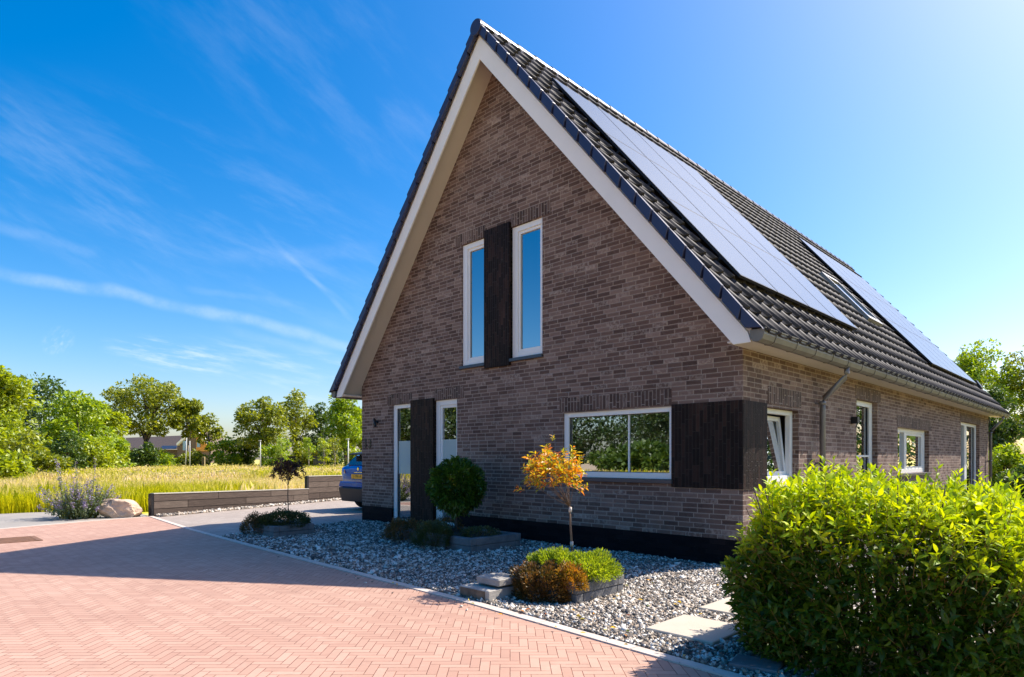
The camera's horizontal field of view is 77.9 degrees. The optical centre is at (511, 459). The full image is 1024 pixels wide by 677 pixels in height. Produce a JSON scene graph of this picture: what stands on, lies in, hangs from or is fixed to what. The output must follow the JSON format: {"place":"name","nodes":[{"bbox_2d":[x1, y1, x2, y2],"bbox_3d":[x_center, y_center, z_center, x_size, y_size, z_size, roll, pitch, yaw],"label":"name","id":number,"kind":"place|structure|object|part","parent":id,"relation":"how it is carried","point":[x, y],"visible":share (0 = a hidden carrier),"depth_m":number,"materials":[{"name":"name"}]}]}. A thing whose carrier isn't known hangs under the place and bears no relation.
{"place":"outdoors","nodes":[
{"label":"outdoors","id":0,"kind":"place"},
{"bbox_2d":[0,512,147,527],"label":"path","id":1,"kind":"structure","parent":0,"point":[9,520],"depth_m":13.56,"materials":[{"name":"grey concrete"}]},
{"bbox_2d":[158,500,361,535],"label":"driveway","id":2,"kind":"structure","parent":0,"point":[220,523],"depth_m":14.23,"materials":[{"name":"grey concrete"}]},
{"bbox_2d":[339,452,361,506],"bbox_3d":[-2.450,0.529,17.105,1.794,1.507,4.066,0,0,44],"label":"parked car","id":3,"kind":"object","parent":2,"relation":"on","point":[350,486],"visible":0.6,"depth_m":15.90,"materials":[{"name":"blue paint"}]},
{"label":"rear window","id":4,"kind":"part","parent":3,"relation":"part of","materials":[{"name":"blue glass"}]},
{"bbox_2d":[0,517,721,676],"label":"red paving","id":5,"kind":"structure","parent":0,"point":[141,597],"depth_m":4.98,"materials":[{"name":"brick"}]},
{"bbox_2d":[0,536,42,543],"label":"drain cover","id":6,"kind":"object","parent":5,"relation":"on","point":[18,539],"visible":1,"depth_m":10.05,"materials":[{"name":"metal"}]},
{"bbox_2d":[392,573,726,654],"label":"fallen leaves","id":7,"kind":"object","parent":5,"relation":"on","point":[577,615],"visible":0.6,"depth_m":5.12,"materials":[{"name":"orange plant"}]},
{"bbox_2d":[0,0,1023,459],"label":"sky","id":8,"kind":"structure","parent":0,"point":[207,198],"materials":[{"name":"blue"}]},
{"bbox_2d":[0,460,1023,514],"bbox_3d":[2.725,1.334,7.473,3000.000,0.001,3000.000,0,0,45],"label":"ground","id":9,"kind":"structure","parent":0,"point":[255,461],"depth_m":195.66,"materials":[{"name":"green plant"}]},
{"bbox_2d":[0,448,35,478],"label":"field bush","id":10,"kind":"object","parent":9,"relation":"on","point":[11,466],"visible":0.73,"depth_m":29.91,"materials":[{"name":"green plant"}]},
{"bbox_2d":[0,365,41,448],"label":"broadleaf tree","id":11,"kind":"object","parent":9,"relation":"on","point":[14,392],"visible":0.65,"depth_m":43.72,"materials":[{"name":"green plant"}]},
{"bbox_2d":[0,429,51,465],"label":"field bush","id":12,"kind":"object","parent":9,"relation":"on","point":[28,447],"visible":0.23,"depth_m":35.70,"materials":[{"name":"green plant"}]},
{"bbox_2d":[0,405,51,456],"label":"field bush","id":13,"kind":"object","parent":9,"relation":"on","point":[9,423],"visible":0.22,"depth_m":37.99,"materials":[{"name":"green plant"}]},
{"bbox_2d":[25,450,74,473],"bbox_3d":[-24.374,0.563,33.160,3.058,2.134,2.947,0,0,16],"label":"field bush","id":14,"kind":"object","parent":9,"relation":"on","point":[44,461],"visible":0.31,"depth_m":32.62,"materials":[{"name":"green plant"}]},
{"bbox_2d":[19,372,94,455],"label":"broadleaf tree","id":15,"kind":"object","parent":9,"relation":"on","point":[46,397],"visible":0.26,"depth_m":56.49,"materials":[{"name":"green plant"}]},
{"bbox_2d":[45,429,91,469],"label":"field bush","id":16,"kind":"object","parent":9,"relation":"on","point":[65,448],"visible":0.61,"depth_m":45.81,"materials":[{"name":"green plant"}]},
{"bbox_2d":[29,389,119,465],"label":"broadleaf tree","id":17,"kind":"object","parent":9,"relation":"on","point":[68,413],"visible":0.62,"depth_m":51.24,"materials":[{"name":"green plant"}]},
{"bbox_2d":[0,516,148,528],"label":"path edge","id":18,"kind":"object","parent":9,"relation":"on","point":[71,522],"visible":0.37,"depth_m":12.77,"materials":[{"name":"concrete"}]},
{"bbox_2d":[36,458,120,519],"bbox_3d":[-9.485,0.662,13.886,1.643,1.382,1.483,0,0,-13],"label":"salvia clump","id":19,"kind":"object","parent":9,"relation":"on","point":[79,507],"visible":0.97,"depth_m":13.65,"materials":[{"name":"green plant"}]},
{"bbox_2d":[71,437,120,469],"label":"field bush","id":20,"kind":"object","parent":9,"relation":"on","point":[99,449],"visible":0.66,"depth_m":47.70,"materials":[{"name":"green plant"}]},
{"bbox_2d":[79,401,131,463],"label":"broadleaf tree","id":21,"kind":"object","parent":9,"relation":"on","point":[114,420],"visible":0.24,"depth_m":59.55,"materials":[{"name":"green plant"}]},
{"bbox_2d":[102,436,136,468],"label":"field bush","id":22,"kind":"object","parent":9,"relation":"on","point":[119,446],"visible":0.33,"depth_m":56.04,"materials":[{"name":"green plant"}]},
{"bbox_2d":[97,498,142,517],"bbox_3d":[-8.705,1.126,14.107,0.899,0.530,0.590,9,3,-18],"label":"rock","id":23,"kind":"object","parent":9,"relation":"on","point":[120,508],"visible":0.85,"depth_m":13.90,"materials":[{"name":"beige stone"}]},
{"bbox_2d":[118,447,134,463],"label":"field bush","id":24,"kind":"object","parent":9,"relation":"on","point":[130,452],"visible":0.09,"depth_m":69.33,"materials":[{"name":"green plant"}]},
{"bbox_2d":[125,441,160,466],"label":"field bush","id":25,"kind":"object","parent":9,"relation":"on","point":[148,450],"visible":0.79,"depth_m":65.62,"materials":[{"name":"green plant"}]},
{"bbox_2d":[99,373,187,455],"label":"tree","id":26,"kind":"object","parent":9,"relation":"on","point":[155,398],"visible":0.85,"depth_m":68.91,"materials":[{"name":"green plant"}]},
{"bbox_2d":[150,447,186,466],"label":"field bush","id":27,"kind":"object","parent":9,"relation":"on","point":[165,459],"visible":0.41,"depth_m":69.38,"materials":[{"name":"green plant"}]},
{"bbox_2d":[125,433,226,462],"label":"distant house","id":28,"kind":"structure","parent":9,"relation":"on","point":[178,443],"depth_m":105.00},
{"bbox_2d":[170,397,209,464],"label":"tree","id":29,"kind":"object","parent":9,"relation":"on","point":[193,420],"visible":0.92,"depth_m":71.53,"materials":[{"name":"green plant"}]},
{"bbox_2d":[177,449,211,465],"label":"field bush","id":30,"kind":"object","parent":9,"relation":"on","point":[195,458],"visible":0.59,"depth_m":71.53,"materials":[{"name":"green plant"}]},
{"bbox_2d":[196,412,226,463],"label":"birch tree","id":31,"kind":"object","parent":9,"relation":"on","point":[210,430],"visible":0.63,"depth_m":75.85,"materials":[{"name":"green plant"}]},
{"bbox_2d":[206,435,243,465],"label":"field bush","id":32,"kind":"object","parent":9,"relation":"on","point":[222,457],"visible":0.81,"depth_m":73.32,"materials":[{"name":"green plant"}]},
{"bbox_2d":[148,475,341,515],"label":"plank wall","id":33,"kind":"structure","parent":9,"relation":"on","point":[319,487],"depth_m":16.55,"materials":[{"name":"wood"}]},
{"bbox_2d":[230,439,259,465],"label":"field bush","id":34,"kind":"object","parent":9,"relation":"on","point":[249,456],"visible":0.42,"depth_m":75.61,"materials":[{"name":"green plant"}]},
{"bbox_2d":[155,498,340,516],"bbox_3d":[-6.370,1.273,17.953,0.330,0.159,8.231,0,0,22],"label":"gravel strip","id":35,"kind":"object","parent":9,"relation":"on","point":[228,509],"visible":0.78,"depth_m":16.24,"materials":[{"name":"stone"}]},
{"bbox_2d":[230,396,298,463],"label":"tree","id":36,"kind":"object","parent":9,"relation":"on","point":[266,415],"visible":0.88,"depth_m":72.79,"materials":[{"name":"green plant"}]},
{"bbox_2d":[259,438,293,466],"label":"field bush","id":37,"kind":"object","parent":9,"relation":"on","point":[266,461],"visible":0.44,"depth_m":67.63,"materials":[{"name":"green plant"}]},
{"bbox_2d":[273,434,289,463],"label":"young tree","id":38,"kind":"object","parent":9,"relation":"on","point":[280,452],"visible":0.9,"depth_m":59.91,"materials":[{"name":"green plant"}]},
{"bbox_2d":[278,388,318,453],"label":"tree","id":39,"kind":"object","parent":9,"relation":"on","point":[296,423],"visible":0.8,"depth_m":79.53,"materials":[{"name":"green plant"}]},
{"bbox_2d":[290,439,309,463],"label":"field bush","id":40,"kind":"object","parent":9,"relation":"on","point":[297,447],"visible":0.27,"depth_m":71.45,"materials":[{"name":"green plant"}]},
{"bbox_2d":[300,437,315,464],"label":"young tree","id":41,"kind":"object","parent":9,"relation":"on","point":[308,445],"visible":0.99,"depth_m":57.93,"materials":[{"name":"green plant"}]},
{"bbox_2d":[299,450,319,466],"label":"field bush","id":42,"kind":"object","parent":9,"relation":"on","point":[303,459],"visible":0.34,"depth_m":65.39,"materials":[{"name":"green plant"}]},
{"bbox_2d":[313,456,324,466],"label":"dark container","id":43,"kind":"object","parent":9,"relation":"on","point":[316,462],"visible":0.31,"depth_m":61.68,"materials":[{"name":"metal"}]},
{"bbox_2d":[301,402,337,454],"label":"tree","id":44,"kind":"object","parent":9,"relation":"on","point":[321,422],"visible":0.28,"depth_m":83.12,"materials":[{"name":"green plant"}]},
{"bbox_2d":[317,437,332,466],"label":"young tree","id":45,"kind":"object","parent":9,"relation":"on","point":[324,458],"visible":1,"depth_m":55.98,"materials":[{"name":"green plant"}]},
{"bbox_2d":[314,439,349,465],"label":"field bush","id":46,"kind":"object","parent":9,"relation":"on","point":[340,455],"visible":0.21,"depth_m":76.98,"materials":[{"name":"green plant"}]},
{"bbox_2d":[327,434,342,464],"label":"young tree","id":47,"kind":"object","parent":9,"relation":"on","point":[334,449],"visible":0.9,"depth_m":59.88,"materials":[{"name":"green plant"}]},
{"bbox_2d":[320,395,361,465],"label":"tree","id":48,"kind":"object","parent":9,"relation":"on","point":[341,410],"visible":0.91,"depth_m":65.12,"materials":[{"name":"green plant"}]},
{"bbox_2d":[346,439,348,463],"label":"street lamp","id":49,"kind":"object","parent":9,"relation":"on","point":[348,452],"visible":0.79,"depth_m":54.96,"materials":[{"name":"metal"}]},
{"bbox_2d":[343,449,361,466],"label":"field bush","id":50,"kind":"object","parent":9,"relation":"on","point":[351,457],"visible":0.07,"depth_m":61.61,"materials":[{"name":"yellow plant"}]},
{"bbox_2d":[352,409,361,450],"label":"tree","id":51,"kind":"object","parent":9,"relation":"on","point":[359,445],"visible":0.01,"depth_m":69.10,"materials":[{"name":"green plant"}]},
{"bbox_2d":[149,516,748,676],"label":"kerb","id":52,"kind":"structure","parent":9,"relation":"on","point":[684,662],"depth_m":5.12,"materials":[{"name":"concrete"}]},
{"bbox_2d":[329,18,1009,563],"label":"brick house","id":53,"kind":"structure","parent":9,"relation":"on","point":[681,352],"depth_m":9.81,"materials":[{"name":"brown brick"}]},
{"bbox_2d":[394,404,409,521],"bbox_3d":[-2.086,0.107,12.351,0.667,2.355,0.070,0,0,45],"label":"window","id":54,"kind":"structure","parent":53,"relation":"in","point":[401,412],"depth_m":12.43,"materials":[{"name":"white glass"}]},
{"bbox_2d":[436,399,456,525],"bbox_3d":[-1.138,0.107,11.416,0.632,2.355,0.080,0,0,45],"label":"window","id":55,"kind":"structure","parent":53,"relation":"in","point":[446,410],"depth_m":11.47,"materials":[{"name":"white glass"}]},
{"bbox_2d":[459,239,484,369],"bbox_3d":[-0.636,-2.647,10.858,0.662,2.164,0.155,0,0,45],"label":"window","id":56,"kind":"structure","parent":53,"relation":"in","point":[473,253],"depth_m":10.93,"materials":[{"name":"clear glass"}]},
{"bbox_2d":[508,218,542,361],"bbox_3d":[0.249,-2.647,9.979,0.716,2.164,0.155,0,0,45],"label":"window","id":57,"kind":"structure","parent":53,"relation":"in","point":[527,237],"depth_m":10.03,"materials":[{"name":"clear glass"}]},
{"bbox_2d":[563,406,672,483],"bbox_3d":[1.426,-0.183,8.803,1.866,0.998,0.145,0,0,45],"label":"window","id":58,"kind":"structure","parent":53,"relation":"in","point":[617,445],"depth_m":8.75,"materials":[{"name":"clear glass"}]},
{"bbox_2d":[767,408,802,486],"bbox_3d":[3.483,-0.154,8.398,0.319,1.015,1.100,0,0,45],"label":"window","id":59,"kind":"structure","parent":53,"relation":"in","point":[775,452],"depth_m":8.66,"materials":[{"name":"white glass"}]},
{"bbox_2d":[819,271,882,326],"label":"roof window","id":60,"kind":"structure","parent":53,"relation":"in","point":[866,314],"depth_m":14.08,"materials":[{"name":"white glass"}]},
{"bbox_2d":[857,400,871,516],"bbox_3d":[6.019,0.139,10.960,0.070,2.289,1.170,0,0,45],"label":"window","id":61,"kind":"structure","parent":53,"relation":"in","point":[864,409],"depth_m":11.18,"materials":[{"name":"clear glass"}]},
{"bbox_2d":[897,428,931,476],"bbox_3d":[8.306,-0.142,13.178,0.210,0.962,2.580,0,0,45],"label":"window","id":62,"kind":"structure","parent":53,"relation":"in","point":[910,442],"depth_m":13.37,"materials":[{"name":"clear glass"}]},
{"bbox_2d":[961,422,975,492],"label":"window","id":63,"kind":"structure","parent":53,"relation":"in","point":[968,431],"depth_m":17.92,"materials":[{"name":"clear glass"}]},
{"bbox_2d":[954,338,1023,445],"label":"garden tree","id":64,"kind":"object","parent":9,"relation":"on","point":[970,365],"visible":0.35,"depth_m":35.21,"materials":[{"name":"green plant"}]},
{"bbox_2d":[984,385,1023,453],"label":"garden tree","id":65,"kind":"object","parent":9,"relation":"on","point":[1004,431],"visible":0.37,"depth_m":31.49,"materials":[{"name":"green plant"}]},
{"bbox_2d":[988,442,1023,485],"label":"garden bush","id":66,"kind":"object","parent":9,"relation":"on","point":[1006,458],"visible":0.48,"depth_m":23.85,"materials":[{"name":"green plant"}]},
{"bbox_2d":[996,465,1023,499],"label":"garden bush","id":67,"kind":"object","parent":9,"relation":"on","point":[1019,470],"visible":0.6,"depth_m":19.77,"materials":[{"name":"green plant"}]},
{"bbox_2d":[999,345,1023,441],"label":"garden tree","id":68,"kind":"object","parent":9,"relation":"on","point":[1021,388],"visible":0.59,"depth_m":34.28,"materials":[{"name":"green plant"}]},
{"bbox_2d":[222,519,994,676],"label":"gravel","id":69,"kind":"structure","parent":0,"point":[359,545],"depth_m":6.64,"materials":[{"name":"grey gravel"}]},
{"bbox_2d":[253,521,313,536],"bbox_3d":[-3.905,1.189,10.810,0.802,0.190,0.722,0,0,45],"label":"stone planter","id":70,"kind":"object","parent":69,"relation":"on","point":[277,531],"visible":0.67,"depth_m":10.51,"materials":[{"name":"stone"}]},
{"bbox_2d":[239,510,272,533],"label":"shrub","id":71,"kind":"object","parent":70,"relation":"in","point":[245,524],"visible":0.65,"depth_m":10.64,"materials":[{"name":"green plant"}]},
{"bbox_2d":[250,507,311,527],"bbox_3d":[-3.889,1.012,10.779,1.080,0.392,1.044,0,0,45],"label":"shrub","id":72,"kind":"object","parent":70,"relation":"in","point":[302,517],"visible":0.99,"depth_m":10.59,"materials":[{"name":"green plant"}]},
{"bbox_2d":[269,455,307,523],"bbox_3d":[-3.862,0.543,10.924,0.714,1.223,0.663,0,0,45],"label":"tree","id":73,"kind":"object","parent":70,"relation":"on","point":[290,467],"visible":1,"depth_m":10.86,"materials":[{"name":"purple plant"}]},
{"bbox_2d":[401,525,520,552],"bbox_3d":[-0.796,1.184,9.512,1.642,0.200,0.982,0,0,45],"label":"stone planter","id":74,"kind":"object","parent":69,"relation":"on","point":[464,543],"visible":0.52,"depth_m":8.94,"materials":[{"name":"stone"}]},
{"bbox_2d":[379,516,418,542],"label":"shrub","id":75,"kind":"object","parent":74,"relation":"in","point":[392,530],"visible":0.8,"depth_m":9.61,"materials":[{"name":"green plant"}]},
{"bbox_2d":[409,519,454,547],"bbox_3d":[-1.129,1.050,9.084,0.873,0.396,0.581,0,0,45],"label":"shrub","id":76,"kind":"object","parent":74,"relation":"in","point":[436,528],"visible":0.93,"depth_m":8.95,"materials":[{"name":"green plant"}]},
{"bbox_2d":[432,514,466,530],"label":"shrub","id":77,"kind":"object","parent":74,"relation":"in","point":[448,520],"visible":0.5,"depth_m":9.97,"materials":[{"name":"green plant"}]},
{"bbox_2d":[424,455,487,530],"bbox_3d":[-0.851,0.545,9.786,0.979,1.238,1.014,0,0,45],"label":"bay tree","id":78,"kind":"object","parent":74,"relation":"in","point":[464,495],"visible":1,"depth_m":9.55,"materials":[{"name":"green plant"}]},
{"bbox_2d":[459,525,501,537],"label":"shrub","id":79,"kind":"object","parent":74,"relation":"on","point":[476,530],"visible":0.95,"depth_m":9.10,"materials":[{"name":"green plant"}]},
{"bbox_2d":[460,572,514,600],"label":"garden blocks","id":80,"kind":"object","parent":69,"relation":"on","point":[490,586],"depth_m":5.82,"materials":[{"name":"stone"}]},
{"bbox_2d":[527,573,623,603],"bbox_3d":[0.559,1.196,6.101,0.752,0.175,0.732,0,0,45],"label":"stone planter","id":81,"kind":"object","parent":69,"relation":"on","point":[601,589],"visible":0.32,"depth_m":5.80,"materials":[{"name":"stone"}]},
{"bbox_2d":[507,559,579,602],"bbox_3d":[0.272,1.097,5.841,0.773,0.369,0.585,0,0,45],"label":"shrub","id":82,"kind":"object","parent":81,"relation":"in","point":[520,581],"visible":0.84,"depth_m":5.66,"materials":[{"name":"brown plant"}]},
{"bbox_2d":[513,434,588,551],"bbox_3d":[0.415,0.459,6.297,0.728,1.411,0.770,0,0,45],"label":"tree","id":83,"kind":"object","parent":81,"relation":"on","point":[568,469],"visible":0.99,"depth_m":6.21,"materials":[{"name":"orange plant"}]},
{"bbox_2d":[525,544,591,575],"bbox_3d":[0.407,0.992,6.028,0.734,0.371,0.515,0,0,45],"label":"shrub","id":84,"kind":"object","parent":81,"relation":"on","point":[559,554],"visible":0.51,"depth_m":5.95,"materials":[{"name":"green plant"}]},
{"bbox_2d":[550,558,589,593],"bbox_3d":[0.512,1.055,5.687,0.398,0.323,0.345,0,0,45],"label":"shrub","id":85,"kind":"object","parent":81,"relation":"in","point":[577,570],"visible":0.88,"depth_m":5.61,"materials":[{"name":"orange plant"}]},
{"bbox_2d":[566,547,624,582],"bbox_3d":[0.743,1.015,5.995,0.566,0.365,0.748,0,0,45],"label":"shrub","id":86,"kind":"object","parent":81,"relation":"in","point":[596,558],"visible":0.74,"depth_m":5.89,"materials":[{"name":"green plant"}]},
{"bbox_2d":[645,614,743,645],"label":"stepping slab","id":87,"kind":"structure","parent":69,"relation":"on","point":[702,630],"depth_m":4.66,"materials":[{"name":"grey concrete"}]},
{"bbox_2d":[729,654,783,674],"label":"stepping slab","id":88,"kind":"structure","parent":69,"relation":"on","point":[765,665],"depth_m":3.85,"materials":[{"name":"concrete"}]},
{"bbox_2d":[496,504,1023,676],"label":"gravel bed","id":89,"kind":"object","parent":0,"point":[849,567],"depth_m":7.79,"materials":[{"name":"grey gravel"}]},
{"bbox_2d":[699,597,740,616],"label":"stepping slab","id":90,"kind":"structure","parent":89,"relation":"on","point":[720,606],"depth_m":5.33,"materials":[{"name":"grey concrete"}]},
{"bbox_2d":[718,455,1023,676],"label":"hedge shrub","id":91,"kind":"object","parent":89,"relation":"on","point":[778,601],"visible":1,"depth_m":3.50,"materials":[{"name":"green plant"}]}
]}

